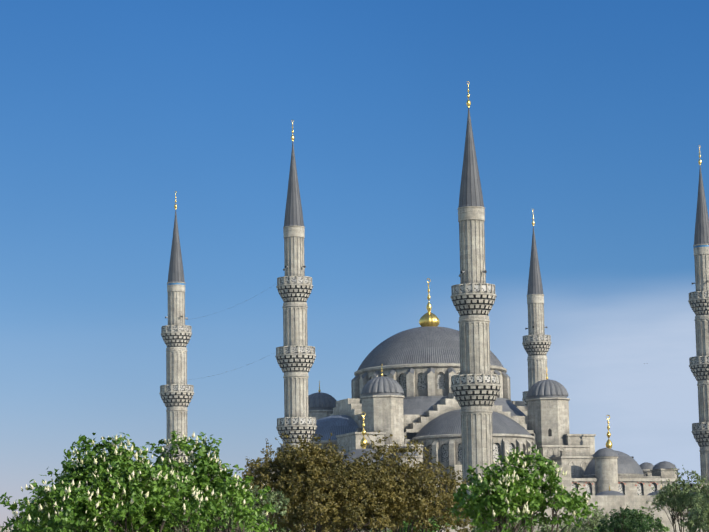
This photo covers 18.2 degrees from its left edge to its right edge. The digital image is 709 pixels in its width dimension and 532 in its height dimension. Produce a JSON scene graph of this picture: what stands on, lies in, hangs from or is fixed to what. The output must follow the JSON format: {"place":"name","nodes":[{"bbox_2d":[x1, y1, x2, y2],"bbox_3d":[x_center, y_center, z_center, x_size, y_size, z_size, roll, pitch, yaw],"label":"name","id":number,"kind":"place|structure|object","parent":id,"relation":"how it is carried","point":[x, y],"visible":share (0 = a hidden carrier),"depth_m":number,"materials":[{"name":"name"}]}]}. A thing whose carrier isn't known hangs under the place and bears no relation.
{"place":"outdoors","nodes":[
{"label":"outdoors","id":0,"kind":"place"},
{"bbox_2d":[6,495,65,530],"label":"bush","id":1,"kind":"object","parent":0,"point":[36,517],"depth_m":170.01,"materials":[{"name":"green plant"}]},
{"bbox_2d":[0,432,221,531],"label":"chestnut tree","id":2,"kind":"object","parent":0,"point":[121,471],"depth_m":102.02,"materials":[{"name":"green plant"}]},
{"bbox_2d":[168,520,207,531],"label":"bush","id":3,"kind":"object","parent":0,"point":[181,527],"depth_m":166.16,"materials":[{"name":"green plant"}]},
{"bbox_2d":[146,430,278,531],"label":"chestnut tree","id":4,"kind":"object","parent":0,"point":[240,512],"depth_m":110.10,"materials":[{"name":"green plant"}]},
{"bbox_2d":[205,506,282,531],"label":"bush","id":5,"kind":"object","parent":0,"point":[259,519],"depth_m":164.72,"materials":[{"name":"green plant"}]},
{"bbox_2d":[206,478,289,531],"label":"small tree","id":6,"kind":"object","parent":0,"point":[270,499],"depth_m":118.71,"materials":[{"name":"green plant"}]},
{"bbox_2d":[268,505,315,531],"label":"bush","id":7,"kind":"object","parent":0,"point":[285,530],"depth_m":170.48,"materials":[{"name":"green plant"}]},
{"bbox_2d":[281,415,358,447],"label":"half dome","id":8,"kind":"structure","parent":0,"point":[335,425],"depth_m":325.69,"materials":[{"name":"metal"}]},
{"bbox_2d":[233,432,420,531],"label":"bronze tree","id":9,"kind":"object","parent":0,"point":[313,475],"depth_m":131.26,"materials":[{"name":"brown plant"}]},
{"bbox_2d":[0,438,706,531],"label":"courtyard galleries","id":10,"kind":"object","parent":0,"point":[609,500],"depth_m":251.69,"materials":[{"name":"stone"}]},
{"bbox_2d":[450,81,500,521],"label":"minaret","id":11,"kind":"object","parent":10,"relation":"on","point":[475,386],"visible":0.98,"depth_m":243.75,"materials":[{"name":"stone"}]},
{"bbox_2d":[0,0,708,526],"label":"sky","id":12,"kind":"structure","parent":0,"point":[591,117],"materials":[{"name":"blue"}]},
{"bbox_2d":[340,518,389,531],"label":"bush","id":13,"kind":"object","parent":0,"point":[383,530],"depth_m":167.08,"materials":[{"name":"green plant"}]},
{"bbox_2d":[308,430,485,531],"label":"bronze tree","id":14,"kind":"object","parent":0,"point":[429,480],"depth_m":134.77,"materials":[{"name":"brown plant"}]},
{"bbox_2d":[390,501,463,531],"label":"bush","id":15,"kind":"object","parent":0,"point":[405,524],"depth_m":157.77,"materials":[{"name":"green plant"}]},
{"bbox_2d":[469,512,558,531],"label":"bush","id":16,"kind":"object","parent":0,"point":[543,525],"depth_m":160.95,"materials":[{"name":"green plant"}]},
{"bbox_2d":[449,442,597,531],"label":"chestnut tree","id":17,"kind":"object","parent":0,"point":[476,503],"depth_m":110.04,"materials":[{"name":"green plant"}]},
{"bbox_2d":[533,514,589,531],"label":"bush","id":18,"kind":"object","parent":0,"point":[568,528],"depth_m":172.06,"materials":[{"name":"green plant"}]},
{"bbox_2d":[562,505,609,531],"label":"tree","id":19,"kind":"object","parent":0,"point":[591,521],"depth_m":186.88,"materials":[{"name":"green plant"}]},
{"bbox_2d":[586,506,669,531],"bbox_3d":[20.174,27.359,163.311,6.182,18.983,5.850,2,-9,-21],"label":"bush","id":20,"kind":"object","parent":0,"point":[649,522],"depth_m":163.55,"materials":[{"name":"green plant"}]},
{"bbox_2d":[645,465,708,531],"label":"tree","id":21,"kind":"object","parent":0,"point":[671,492],"depth_m":200.27,"materials":[{"name":"green plant"}]},
{"bbox_2d":[679,492,708,531],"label":"tree","id":22,"kind":"object","parent":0,"point":[698,522],"depth_m":169.89,"materials":[{"name":"green plant"}]},
{"bbox_2d":[686,483,708,514],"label":"tree","id":23,"kind":"object","parent":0,"point":[703,491],"visible":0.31,"depth_m":195.39,"materials":[{"name":"green plant"}]},
{"bbox_3d":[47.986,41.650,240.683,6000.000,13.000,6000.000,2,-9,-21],"label":"ground","id":24,"kind":"structure","parent":0,"visible":0},
{"bbox_2d":[159,191,193,466],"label":"minaret","id":25,"kind":"object","parent":24,"relation":"on","point":[176,393],"visible":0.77,"depth_m":353.17,"materials":[{"name":"stone"}]},
{"bbox_2d":[275,120,316,521],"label":"minaret","id":26,"kind":"object","parent":24,"relation":"on","point":[295,356],"visible":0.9,"depth_m":299.94,"materials":[{"name":"stone"}]},
{"bbox_2d":[330,393,535,443],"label":"stepped buttress","id":27,"kind":"structure","parent":24,"relation":"on","point":[420,413],"depth_m":325.82,"materials":[{"name":"stone"}]},
{"bbox_2d":[351,367,510,400],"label":"dome drum","id":28,"kind":"object","parent":27,"relation":"on","point":[432,381],"visible":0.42,"depth_m":327.82,"materials":[{"name":"stone"}]},
{"bbox_2d":[354,326,506,375],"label":"main dome","id":29,"kind":"structure","parent":28,"relation":"on","point":[427,346],"depth_m":331.12,"materials":[{"name":"metal"}]},
{"bbox_2d":[419,278,439,326],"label":"finial","id":30,"kind":"object","parent":29,"relation":"on","point":[428,318],"visible":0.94,"depth_m":339.02,"materials":[{"name":"gold metal"}]},
{"bbox_2d":[277,428,678,496],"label":"hall body","id":31,"kind":"structure","parent":24,"relation":"on","point":[576,451],"depth_m":319.74,"materials":[{"name":"stone"}]},
{"bbox_2d":[279,444,336,455],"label":"wall","id":32,"kind":"structure","parent":31,"relation":"on","point":[322,448],"depth_m":323.29,"materials":[{"name":"grey stone"}]},
{"bbox_2d":[308,382,335,419],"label":"turret","id":33,"kind":"object","parent":31,"relation":"on","point":[321,405],"visible":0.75,"depth_m":343.12,"materials":[{"name":"metal"}]},
{"bbox_2d":[342,412,388,469],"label":"small dome","id":34,"kind":"structure","parent":31,"relation":"on","point":[358,452],"depth_m":308.41,"materials":[{"name":"metal"}]},
{"bbox_2d":[360,364,404,443],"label":"domed turret","id":35,"kind":"object","parent":31,"relation":"on","point":[381,397],"visible":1,"depth_m":318.28,"materials":[{"name":"stone"}]},
{"bbox_2d":[392,446,417,474],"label":"buttress turret","id":36,"kind":"object","parent":31,"relation":"on","point":[411,464],"visible":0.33,"depth_m":304.72,"materials":[{"name":"stone"}]},
{"bbox_2d":[413,437,536,477],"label":"semi dome drum","id":37,"kind":"object","parent":31,"relation":"on","point":[446,452],"visible":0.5,"depth_m":315.64,"materials":[{"name":"grey stone"}]},
{"bbox_2d":[412,409,534,440],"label":"half dome","id":38,"kind":"structure","parent":37,"relation":"on","point":[446,425],"depth_m":318.01,"materials":[{"name":"metal"}]},
{"bbox_2d":[526,367,569,445],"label":"domed turret","id":39,"kind":"object","parent":31,"relation":"on","point":[547,400],"visible":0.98,"depth_m":327.62,"materials":[{"name":"stone"}]},
{"bbox_2d":[593,448,618,493],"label":"turret","id":40,"kind":"object","parent":31,"relation":"on","point":[606,470],"visible":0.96,"depth_m":315.67,"materials":[{"name":"stone"}]},
{"bbox_2d":[582,415,660,481],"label":"dome","id":41,"kind":"structure","parent":31,"relation":"on","point":[629,466],"depth_m":320.56,"materials":[{"name":"metal"}]},
{"bbox_2d":[522,209,551,405],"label":"minaret","id":42,"kind":"object","parent":24,"relation":"on","point":[537,342],"visible":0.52,"depth_m":377.09,"materials":[{"name":"stone"}]},
{"bbox_2d":[688,145,708,482],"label":"minaret","id":43,"kind":"object","parent":24,"relation":"on","point":[698,300],"visible":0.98,"depth_m":322.94,"materials":[{"name":"stone"}]}
]}

